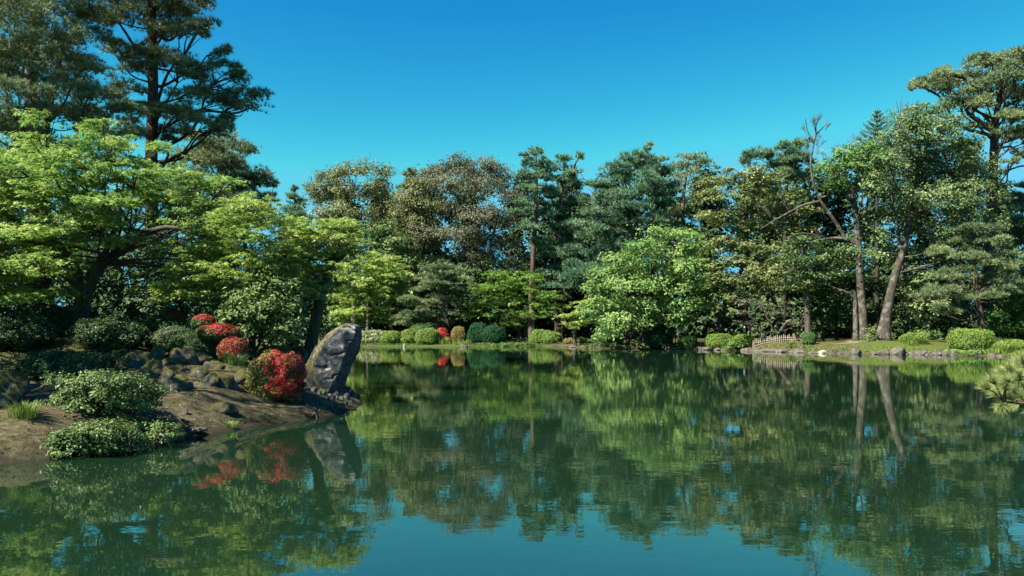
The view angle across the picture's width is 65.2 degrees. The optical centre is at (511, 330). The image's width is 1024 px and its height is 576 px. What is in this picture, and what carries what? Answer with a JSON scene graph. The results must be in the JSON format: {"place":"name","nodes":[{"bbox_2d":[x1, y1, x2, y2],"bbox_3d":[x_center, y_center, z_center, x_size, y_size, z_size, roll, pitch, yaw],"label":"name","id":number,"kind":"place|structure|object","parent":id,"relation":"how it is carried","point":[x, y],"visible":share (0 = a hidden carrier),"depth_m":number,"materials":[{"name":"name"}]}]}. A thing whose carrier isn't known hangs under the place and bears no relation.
{"place":"outdoors","nodes":[
{"label":"outdoors","id":0,"kind":"place"},
{"bbox_2d":[361,342,578,345],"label":"grass","id":1,"kind":"structure","parent":0,"point":[474,343],"depth_m":83.45,"materials":[{"name":"green plant"}]},
{"bbox_2d":[0,346,1023,575],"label":"water","id":2,"kind":"structure","parent":0,"point":[500,461],"depth_m":9.11,"materials":[{"name":"liquid"}]},
{"bbox_2d":[0,330,1023,463],"bbox_3d":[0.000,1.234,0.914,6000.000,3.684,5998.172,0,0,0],"label":"ground","id":3,"kind":"structure","parent":0,"point":[13,427],"depth_m":14.50,"materials":[{"name":"soil"}]},
{"bbox_2d":[0,369,29,404],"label":"boulder","id":4,"kind":"object","parent":3,"relation":"on","point":[14,385],"visible":0.84,"depth_m":13.25,"materials":[{"name":"stone"}]},
{"bbox_2d":[0,242,29,316],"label":"evergreen tree","id":5,"kind":"object","parent":3,"relation":"on","point":[9,307],"visible":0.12,"depth_m":29.24,"materials":[{"name":"green plant"}]},
{"bbox_2d":[0,400,43,418],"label":"grass tuft","id":6,"kind":"object","parent":3,"relation":"on","point":[25,411],"visible":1,"depth_m":11.12,"materials":[{"name":"green plant"}]},
{"bbox_2d":[0,312,56,351],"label":"evergreen shrub","id":7,"kind":"object","parent":3,"relation":"on","point":[19,332],"visible":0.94,"depth_m":18.17,"materials":[{"name":"green plant"}]},
{"bbox_2d":[0,146,92,315],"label":"maple tree","id":8,"kind":"object","parent":3,"relation":"on","point":[45,283],"visible":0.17,"depth_m":22.98,"materials":[{"name":"green plant"}]},
{"bbox_2d":[0,348,122,379],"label":"evergreen shrub","id":9,"kind":"object","parent":3,"relation":"on","point":[56,362],"visible":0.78,"depth_m":15.07,"materials":[{"name":"green plant"}]},
{"bbox_2d":[23,304,101,337],"bbox_3d":[-12.387,-0.073,22.006,2.334,1.333,2.217,0,0,-15],"label":"evergreen shrub","id":10,"kind":"object","parent":3,"relation":"on","point":[61,318],"visible":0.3,"depth_m":21.32,"materials":[{"name":"green plant"}]},
{"bbox_2d":[2,235,126,313],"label":"evergreen tree","id":11,"kind":"object","parent":3,"relation":"on","point":[66,284],"visible":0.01,"depth_m":32.23,"materials":[{"name":"green plant"}]},
{"bbox_2d":[0,0,150,224],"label":"pine tree","id":12,"kind":"object","parent":3,"relation":"on","point":[27,83],"visible":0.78,"depth_m":32.22,"materials":[{"name":"green plant"}]},
{"bbox_2d":[51,203,145,317],"bbox_3d":[-22.980,-3.151,43.769,8.201,8.500,5.820,0,0,0],"label":"evergreen tree","id":13,"kind":"object","parent":3,"relation":"on","point":[96,235],"visible":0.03,"depth_m":42.81,"materials":[{"name":"green plant"}]},
{"bbox_2d":[65,311,145,352],"bbox_3d":[-9.657,0.073,18.988,1.789,1.046,1.482,0,0,-15],"label":"evergreen shrub","id":14,"kind":"object","parent":3,"relation":"on","point":[114,331],"visible":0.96,"depth_m":18.58,"materials":[{"name":"green plant"}]},
{"bbox_2d":[39,367,174,422],"bbox_3d":[-6.242,1.028,12.252,2.086,0.958,1.598,0,0,44],"label":"spreading shrub","id":15,"kind":"object","parent":3,"relation":"on","point":[86,392],"visible":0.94,"depth_m":11.83,"materials":[{"name":"green plant"}]},
{"bbox_2d":[39,415,189,458],"bbox_3d":[-5.642,1.599,11.460,1.614,0.862,2.314,0,0,24],"label":"spreading shrub","id":16,"kind":"object","parent":3,"relation":"on","point":[93,437],"visible":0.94,"depth_m":10.82,"materials":[{"name":"green plant"}]},
{"bbox_2d":[51,228,186,319],"bbox_3d":[-15.148,-1.506,30.745,5.412,4.770,3.851,0,0,0],"label":"evergreen tree","id":17,"kind":"object","parent":3,"relation":"on","point":[117,277],"visible":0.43,"depth_m":30.19,"materials":[{"name":"green plant"}]},
{"bbox_2d":[0,107,254,337],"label":"maple tree","id":18,"kind":"object","parent":3,"relation":"on","point":[33,196],"visible":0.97,"depth_m":20.14,"materials":[{"name":"green plant"}]},
{"bbox_2d":[116,350,152,368],"bbox_3d":[-7.688,0.769,16.274,0.693,0.724,0.582,0,0,0],"label":"boulder","id":19,"kind":"object","parent":3,"relation":"on","point":[137,359],"visible":0.49,"depth_m":16.12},
{"bbox_2d":[132,359,163,378],"bbox_3d":[-7.017,0.882,15.595,0.742,0.653,0.448,0,0,-34],"label":"boulder","id":20,"kind":"object","parent":3,"relation":"on","point":[153,368],"visible":0.45,"depth_m":15.50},
{"bbox_2d":[129,315,186,347],"bbox_3d":[-9.184,0.087,20.462,1.520,0.993,1.666,0,0,-36],"label":"evergreen shrub","id":21,"kind":"object","parent":3,"relation":"on","point":[151,324],"visible":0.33,"depth_m":20.06,"materials":[{"name":"green plant"}]},
{"bbox_2d":[160,308,185,325],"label":"azalea bush","id":22,"kind":"object","parent":3,"relation":"on","point":[176,315],"visible":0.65,"depth_m":20.82,"materials":[{"name":"green plant"}]},
{"bbox_2d":[152,325,194,353],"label":"azalea bush","id":23,"kind":"object","parent":3,"relation":"on","point":[169,338],"visible":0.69,"depth_m":19.11,"materials":[{"name":"green plant"}]},
{"bbox_2d":[1,337,345,453],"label":"moss","id":24,"kind":"object","parent":3,"relation":"on","point":[192,388],"visible":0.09,"depth_m":14.66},
{"bbox_2d":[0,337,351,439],"bbox_3d":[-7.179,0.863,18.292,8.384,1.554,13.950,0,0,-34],"label":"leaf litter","id":25,"kind":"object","parent":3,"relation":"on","point":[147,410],"visible":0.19,"depth_m":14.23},
{"bbox_2d":[163,374,194,391],"bbox_3d":[-6.188,1.083,14.953,0.532,0.533,0.495,0,0,23],"label":"boulder","id":26,"kind":"object","parent":3,"relation":"on","point":[180,382],"visible":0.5,"depth_m":14.75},
{"bbox_2d":[123,239,236,329],"bbox_3d":[-14.024,-1.476,33.901,5.040,4.900,3.916,0,0,0],"label":"evergreen tree","id":27,"kind":"object","parent":3,"relation":"on","point":[210,309],"visible":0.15,"depth_m":33.44,"materials":[{"name":"green plant"}]},
{"bbox_2d":[0,386,359,455],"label":"bank fringe","id":28,"kind":"object","parent":3,"relation":"on","point":[266,418],"visible":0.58,"depth_m":14.89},
{"bbox_2d":[85,0,275,305],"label":"pine tree","id":29,"kind":"object","parent":3,"relation":"on","point":[162,27],"visible":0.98,"depth_m":36.25,"materials":[{"name":"green plant"}]},
{"bbox_2d":[169,345,199,364],"bbox_3d":[-7.040,0.624,17.191,0.613,0.603,0.432,0,0,-26],"label":"boulder","id":30,"kind":"object","parent":3,"relation":"on","point":[185,355],"visible":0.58,"depth_m":17.06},
{"bbox_2d":[185,328,217,358],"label":"evergreen shrub","id":31,"kind":"object","parent":3,"relation":"on","point":[199,345],"visible":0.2,"depth_m":18.63,"materials":[{"name":"green plant"}]},
{"bbox_2d":[190,314,216,328],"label":"azalea bush","id":32,"kind":"object","parent":3,"relation":"on","point":[198,321],"visible":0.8,"depth_m":19.02,"materials":[{"name":"red plant"}]},
{"bbox_2d":[195,323,242,342],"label":"azalea bush","id":33,"kind":"object","parent":3,"relation":"on","point":[217,332],"visible":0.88,"depth_m":18.48,"materials":[{"name":"red plant"}]},
{"bbox_2d":[160,128,284,278],"bbox_3d":[-16.417,-4.951,44.604,8.029,13.582,7.637,0,0,0],"label":"pine tree","id":34,"kind":"object","parent":3,"relation":"on","point":[207,154],"visible":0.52,"depth_m":43.39,"materials":[{"name":"green plant"}]},
{"bbox_2d":[125,191,320,359],"bbox_3d":[-7.467,-1.243,20.731,4.579,4.823,3.888,0,0,42],"label":"maple tree","id":35,"kind":"object","parent":3,"relation":"on","point":[177,290],"visible":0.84,"depth_m":20.07,"materials":[{"name":"green plant"}]},
{"bbox_2d":[210,401,238,414],"bbox_3d":[-5.072,1.413,14.097,0.498,0.346,0.400,0,0,0],"label":"boulder","id":36,"kind":"object","parent":3,"relation":"on","point":[225,407],"visible":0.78,"depth_m":13.96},
{"bbox_2d":[178,241,274,339],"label":"evergreen tree","id":37,"kind":"object","parent":3,"relation":"on","point":[229,261],"visible":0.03,"depth_m":39.11,"materials":[{"name":"green plant"}]},
{"bbox_2d":[219,374,239,389],"bbox_3d":[-5.527,1.130,15.396,0.506,0.548,0.436,0,0,0],"label":"boulder","id":38,"kind":"object","parent":3,"relation":"on","point":[227,381],"visible":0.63,"depth_m":15.32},
{"bbox_2d":[216,336,248,361],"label":"azalea bush","id":39,"kind":"object","parent":3,"relation":"on","point":[231,345],"visible":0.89,"depth_m":17.79,"materials":[{"name":"red plant"}]},
{"bbox_2d":[205,269,308,359],"bbox_3d":[-6.255,-0.223,19.733,2.579,2.617,2.577,0,0,0],"label":"broadleaf shrub","id":40,"kind":"object","parent":3,"relation":"on","point":[284,321],"visible":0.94,"depth_m":19.44,"materials":[{"name":"green plant"}]},
{"bbox_2d":[242,348,308,402],"bbox_3d":[-4.684,0.929,16.006,1.301,1.139,1.142,0,0,0],"label":"azalea bush","id":41,"kind":"object","parent":3,"relation":"on","point":[274,375],"visible":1,"depth_m":15.62,"materials":[{"name":"red plant"}]},
{"bbox_2d":[242,254,339,348],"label":"evergreen tree","id":42,"kind":"object","parent":3,"relation":"on","point":[292,344],"visible":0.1,"depth_m":45.10,"materials":[{"name":"green plant"}]},
{"bbox_2d":[277,183,312,316],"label":"spruce tree","id":43,"kind":"object","parent":3,"relation":"on","point":[295,209],"visible":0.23,"depth_m":105.02,"materials":[{"name":"green plant"}]},
{"bbox_2d":[260,225,333,346],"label":"evergreen tree","id":44,"kind":"object","parent":3,"relation":"on","point":[325,313],"visible":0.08,"depth_m":59.26,"materials":[{"name":"green plant"}]},
{"bbox_2d":[273,216,377,356],"bbox_3d":[-5.164,-0.903,21.892,3.064,4.516,2.804,0,0,0],"label":"maple tree","id":45,"kind":"object","parent":3,"relation":"on","point":[340,238],"visible":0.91,"depth_m":21.67,"materials":[{"name":"green plant"}]},
{"bbox_2d":[309,323,361,393],"bbox_3d":[-4.284,0.753,18.979,1.444,1.819,1.280,0,0,0],"label":"slab rock","id":46,"kind":"object","parent":3,"relation":"on","point":[334,353],"visible":0.83,"depth_m":18.38,"materials":[{"name":"stone"}]},
{"bbox_2d":[313,181,366,327],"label":"evergreen tree","id":47,"kind":"object","parent":3,"relation":"on","point":[354,203],"visible":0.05,"depth_m":119.85,"materials":[{"name":"green plant"}]},
{"bbox_2d":[299,156,400,329],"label":"oak tree","id":48,"kind":"object","parent":3,"relation":"on","point":[329,192],"visible":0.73,"depth_m":103.68,"materials":[{"name":"green plant"}]},
{"bbox_2d":[323,250,418,330],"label":"maple tree","id":49,"kind":"object","parent":3,"relation":"on","point":[385,283],"visible":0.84,"depth_m":91.83,"materials":[{"name":"green plant"}]},
{"bbox_2d":[361,329,384,343],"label":"flowering shrub","id":50,"kind":"object","parent":3,"relation":"on","point":[371,336],"visible":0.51,"depth_m":86.05,"materials":[{"name":"green plant"}]},
{"bbox_2d":[347,176,402,316],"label":"evergreen tree","id":51,"kind":"object","parent":3,"relation":"on","point":[372,199],"visible":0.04,"depth_m":118.17,"materials":[{"name":"green plant"}]},
{"bbox_2d":[363,219,426,330],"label":"evergreen tree","id":52,"kind":"object","parent":3,"relation":"on","point":[402,249],"visible":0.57,"depth_m":98.40,"materials":[{"name":"green plant"}]},
{"bbox_2d":[376,198,429,330],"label":"evergreen tree","id":53,"kind":"object","parent":3,"relation":"on","point":[422,256],"visible":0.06,"depth_m":113.91,"materials":[{"name":"green plant"}]},
{"bbox_2d":[393,167,417,328],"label":"spruce tree","id":54,"kind":"object","parent":3,"relation":"on","point":[411,170],"visible":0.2,"depth_m":111.05,"materials":[{"name":"green plant"}]},
{"bbox_2d":[383,174,448,270],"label":"oak tree","id":55,"kind":"object","parent":3,"relation":"on","point":[413,201],"visible":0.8,"depth_m":100.32,"materials":[{"name":"green plant"}]},
{"bbox_2d":[415,328,440,344],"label":"clipped shrub","id":56,"kind":"object","parent":3,"relation":"on","point":[427,336],"visible":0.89,"depth_m":83.15,"materials":[{"name":"green plant"}]},
{"bbox_2d":[388,263,476,342],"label":"pine tree","id":57,"kind":"object","parent":3,"relation":"on","point":[442,283],"visible":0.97,"depth_m":87.97,"materials":[{"name":"green plant"}]},
{"bbox_2d":[414,164,452,274],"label":"evergreen tree","id":58,"kind":"object","parent":3,"relation":"on","point":[435,252],"visible":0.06,"depth_m":121.86,"materials":[{"name":"green plant"}]},
{"bbox_2d":[379,255,528,332],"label":"evergreen tree","id":59,"kind":"object","parent":3,"relation":"on","point":[473,272],"visible":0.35,"depth_m":97.82,"materials":[{"name":"green plant"}]},
{"bbox_2d":[393,147,530,338],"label":"oak tree","id":60,"kind":"object","parent":3,"relation":"on","point":[464,210],"visible":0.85,"depth_m":100.38,"materials":[{"name":"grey plant"}]},
{"bbox_2d":[441,168,503,322],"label":"evergreen tree","id":61,"kind":"object","parent":3,"relation":"on","point":[472,203],"visible":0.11,"depth_m":119.72,"materials":[{"name":"green plant"}]},
{"bbox_2d":[466,322,486,342],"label":"clipped shrub","id":62,"kind":"object","parent":3,"relation":"on","point":[475,330],"visible":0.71,"depth_m":86.19,"materials":[{"name":"green plant"}]},
{"bbox_2d":[481,324,506,342],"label":"clipped shrub","id":63,"kind":"object","parent":3,"relation":"on","point":[493,333],"visible":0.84,"depth_m":85.13,"materials":[{"name":"green plant"}]},
{"bbox_2d":[455,268,566,341],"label":"maple tree","id":64,"kind":"object","parent":3,"relation":"on","point":[487,289],"visible":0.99,"depth_m":90.34,"materials":[{"name":"green plant"}]},
{"bbox_2d":[495,169,552,325],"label":"evergreen tree","id":65,"kind":"object","parent":3,"relation":"on","point":[520,234],"visible":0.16,"depth_m":116.35,"materials":[{"name":"green plant"}]},
{"bbox_2d":[506,144,566,337],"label":"pine tree","id":66,"kind":"object","parent":3,"relation":"on","point":[544,174],"visible":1,"depth_m":97.37,"materials":[{"name":"green plant"}]},
{"bbox_2d":[510,204,578,335],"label":"evergreen tree","id":67,"kind":"object","parent":3,"relation":"on","point":[539,263],"visible":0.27,"depth_m":112.23,"materials":[{"name":"green plant"}]},
{"bbox_2d":[527,151,595,336],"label":"pine tree","id":68,"kind":"object","parent":3,"relation":"on","point":[556,240],"visible":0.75,"depth_m":99.86,"materials":[{"name":"green plant"}]},
{"bbox_2d":[550,294,599,345],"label":"maple tree","id":69,"kind":"object","parent":3,"relation":"on","point":[575,324],"visible":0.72,"depth_m":78.46,"materials":[{"name":"green plant"}]},
{"bbox_2d":[551,195,617,336],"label":"evergreen tree","id":70,"kind":"object","parent":3,"relation":"on","point":[569,333],"visible":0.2,"depth_m":109.72,"materials":[{"name":"green plant"}]},
{"bbox_2d":[556,141,685,338],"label":"pine tree","id":71,"kind":"object","parent":3,"relation":"on","point":[625,198],"visible":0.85,"depth_m":95.28,"materials":[{"name":"green plant"}]},
{"bbox_2d":[236,268,1022,339],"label":"undergrowth","id":72,"kind":"object","parent":3,"relation":"on","point":[514,333],"visible":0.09,"depth_m":95.05,"materials":[{"name":"green plant"}]},
{"bbox_2d":[582,342,677,348],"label":"leafy plant","id":73,"kind":"object","parent":3,"relation":"on","point":[641,344],"visible":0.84,"depth_m":71.24,"materials":[{"name":"green plant"}]},
{"bbox_2d":[572,220,725,348],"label":"lime tree","id":74,"kind":"object","parent":3,"relation":"on","point":[676,254],"visible":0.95,"depth_m":69.54,"materials":[{"name":"green plant"}]},
{"bbox_2d":[636,330,667,347],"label":"clipped shrub","id":75,"kind":"object","parent":3,"relation":"on","point":[657,337],"visible":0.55,"depth_m":71.99,"materials":[{"name":"green plant"}]},
{"bbox_2d":[634,162,694,330],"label":"evergreen tree","id":76,"kind":"object","parent":3,"relation":"on","point":[667,260],"visible":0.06,"depth_m":113.71,"materials":[{"name":"green plant"}]},
{"bbox_2d":[677,335,698,349],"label":"clipped shrub","id":77,"kind":"object","parent":3,"relation":"on","point":[688,342],"visible":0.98,"depth_m":69.91,"materials":[{"name":"green plant"}]},
{"bbox_2d":[664,149,720,335],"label":"pine tree","id":78,"kind":"object","parent":3,"relation":"on","point":[685,165],"visible":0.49,"depth_m":102.72,"materials":[{"name":"green plant"}]},
{"bbox_2d":[664,164,738,338],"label":"evergreen tree","id":79,"kind":"object","parent":3,"relation":"on","point":[702,329],"visible":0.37,"depth_m":94.94,"materials":[{"name":"green plant"}]},
{"bbox_2d":[705,333,731,347],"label":"clipped shrub","id":80,"kind":"object","parent":3,"relation":"on","point":[713,340],"visible":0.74,"depth_m":67.71,"materials":[{"name":"green plant"}]},
{"bbox_2d":[717,168,776,334],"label":"evergreen tree","id":81,"kind":"object","parent":3,"relation":"on","point":[750,238],"visible":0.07,"depth_m":93.52,"materials":[{"name":"green plant"}]},
{"bbox_2d":[682,164,825,340],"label":"camphor tree","id":82,"kind":"object","parent":3,"relation":"on","point":[761,183],"visible":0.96,"depth_m":70.88,"materials":[{"name":"green plant"}]},
{"bbox_2d":[697,239,810,333],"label":"camphor tree","id":83,"kind":"object","parent":3,"relation":"on","point":[745,281],"visible":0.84,"depth_m":67.78,"materials":[{"name":"green plant"}]},
{"bbox_2d":[721,298,814,342],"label":"maple tree","id":84,"kind":"object","parent":3,"relation":"on","point":[749,302],"visible":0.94,"depth_m":65.24,"materials":[{"name":"green plant"}]},
{"bbox_2d":[741,185,800,336],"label":"evergreen tree","id":85,"kind":"object","parent":3,"relation":"on","point":[758,258],"visible":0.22,"depth_m":89.34,"materials":[{"name":"green plant"}]},
{"bbox_2d":[738,134,825,339],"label":"pine tree","id":86,"kind":"object","parent":3,"relation":"on","point":[790,159],"visible":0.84,"depth_m":80.63,"materials":[{"name":"green plant"}]},
{"bbox_2d":[753,168,817,337],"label":"evergreen tree","id":87,"kind":"object","parent":3,"relation":"on","point":[798,187],"visible":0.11,"depth_m":89.35,"materials":[{"name":"green plant"}]},
{"bbox_2d":[764,172,851,338],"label":"evergreen tree","id":88,"kind":"object","parent":3,"relation":"on","point":[815,217],"visible":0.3,"depth_m":86.19,"materials":[{"name":"green plant"}]},
{"bbox_2d":[761,233,858,332],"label":"evergreen tree","id":89,"kind":"object","parent":3,"relation":"on","point":[807,274],"visible":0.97,"depth_m":62.74,"materials":[{"name":"green plant"}]},
{"bbox_2d":[795,278,836,340],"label":"maple tree","id":90,"kind":"object","parent":3,"relation":"on","point":[816,297],"visible":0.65,"depth_m":64.19,"materials":[{"name":"green plant"}]},
{"bbox_2d":[760,113,898,340],"bbox_3d":[24.326,-7.846,61.586,10.562,17.848,5.843,0,0,0],"label":"tall tree","id":91,"kind":"object","parent":3,"relation":"on","point":[860,322],"visible":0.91,"depth_m":61.31,"materials":[{"name":"green plant"}]},
{"bbox_2d":[796,159,863,335],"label":"evergreen tree","id":92,"kind":"object","parent":3,"relation":"on","point":[837,212],"visible":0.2,"depth_m":87.27,"materials":[{"name":"green plant"}]},
{"bbox_2d":[795,255,900,339],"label":"evergreen tree","id":93,"kind":"object","parent":3,"relation":"on","point":[871,284],"visible":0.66,"depth_m":64.38,"materials":[{"name":"green plant"}]},
{"bbox_2d":[840,155,912,336],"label":"evergreen tree","id":94,"kind":"object","parent":3,"relation":"on","point":[871,205],"visible":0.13,"depth_m":83.58,"materials":[{"name":"green plant"}]},
{"bbox_2d":[848,110,916,335],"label":"conifer tree","id":95,"kind":"object","parent":3,"relation":"on","point":[871,132],"visible":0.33,"depth_m":75.85,"materials":[{"name":"green plant"}]},
{"bbox_2d":[747,343,1023,354],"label":"grass","id":96,"kind":"structure","parent":3,"relation":"on","point":[913,348],"depth_m":56.91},
{"bbox_2d":[880,138,940,338],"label":"evergreen tree","id":97,"kind":"object","parent":3,"relation":"on","point":[926,242],"visible":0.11,"depth_m":81.51,"materials":[{"name":"green plant"}]},
{"bbox_2d":[830,92,1018,340],"bbox_3d":[31.490,-8.483,59.791,13.918,19.132,10.116,0,0,0],"label":"tall tree","id":98,"kind":"object","parent":3,"relation":"on","point":[922,195],"visible":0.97,"depth_m":59.21,"materials":[{"name":"green plant"}]},
{"bbox_2d":[880,270,977,333],"bbox_3d":[33.347,-1.857,63.533,9.403,6.001,6.404,0,0,-41],"label":"shrub","id":99,"kind":"object","parent":3,"relation":"on","point":[906,288],"visible":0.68,"depth_m":62.42,"materials":[{"name":"green plant"}]},
{"bbox_2d":[922,132,986,339],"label":"evergreen tree","id":100,"kind":"object","parent":3,"relation":"on","point":[968,301],"visible":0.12,"depth_m":79.49,"materials":[{"name":"green plant"}]},
{"bbox_2d":[905,45,1023,337],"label":"pine tree","id":101,"kind":"object","parent":3,"relation":"on","point":[979,80],"visible":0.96,"depth_m":60.17,"materials":[{"name":"green plant"}]},
{"bbox_2d":[907,219,1023,328],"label":"pine tree","id":102,"kind":"object","parent":3,"relation":"on","point":[933,292],"visible":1,"depth_m":56.30,"materials":[{"name":"green plant"}]},
{"bbox_2d":[945,328,995,349],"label":"clipped shrub","id":103,"kind":"object","parent":3,"relation":"on","point":[960,338],"visible":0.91,"depth_m":54.18,"materials":[{"name":"green plant"}]},
{"bbox_2d":[970,181,1023,339],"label":"evergreen tree","id":104,"kind":"object","parent":3,"relation":"on","point":[1002,209],"visible":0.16,"depth_m":77.35,"materials":[{"name":"green plant"}]},
{"bbox_2d":[972,284,1023,338],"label":"evergreen tree","id":105,"kind":"object","parent":3,"relation":"on","point":[1014,303],"visible":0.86,"depth_m":58.66,"materials":[{"name":"green plant"}]},
{"bbox_2d":[973,350,1023,418],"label":"pine tree","id":106,"kind":"object","parent":3,"relation":"on","point":[1006,388],"visible":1,"depth_m":6.36,"materials":[{"name":"green plant"}]},
{"bbox_2d":[995,179,1023,340],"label":"conifer tree","id":107,"kind":"object","parent":3,"relation":"on","point":[1017,220],"visible":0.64,"depth_m":65.37,"materials":[{"name":"green plant"}]},
{"bbox_2d":[0,0,1023,329],"label":"sky","id":108,"kind":"structure","parent":0,"point":[404,84],"materials":[{"name":"blue"}]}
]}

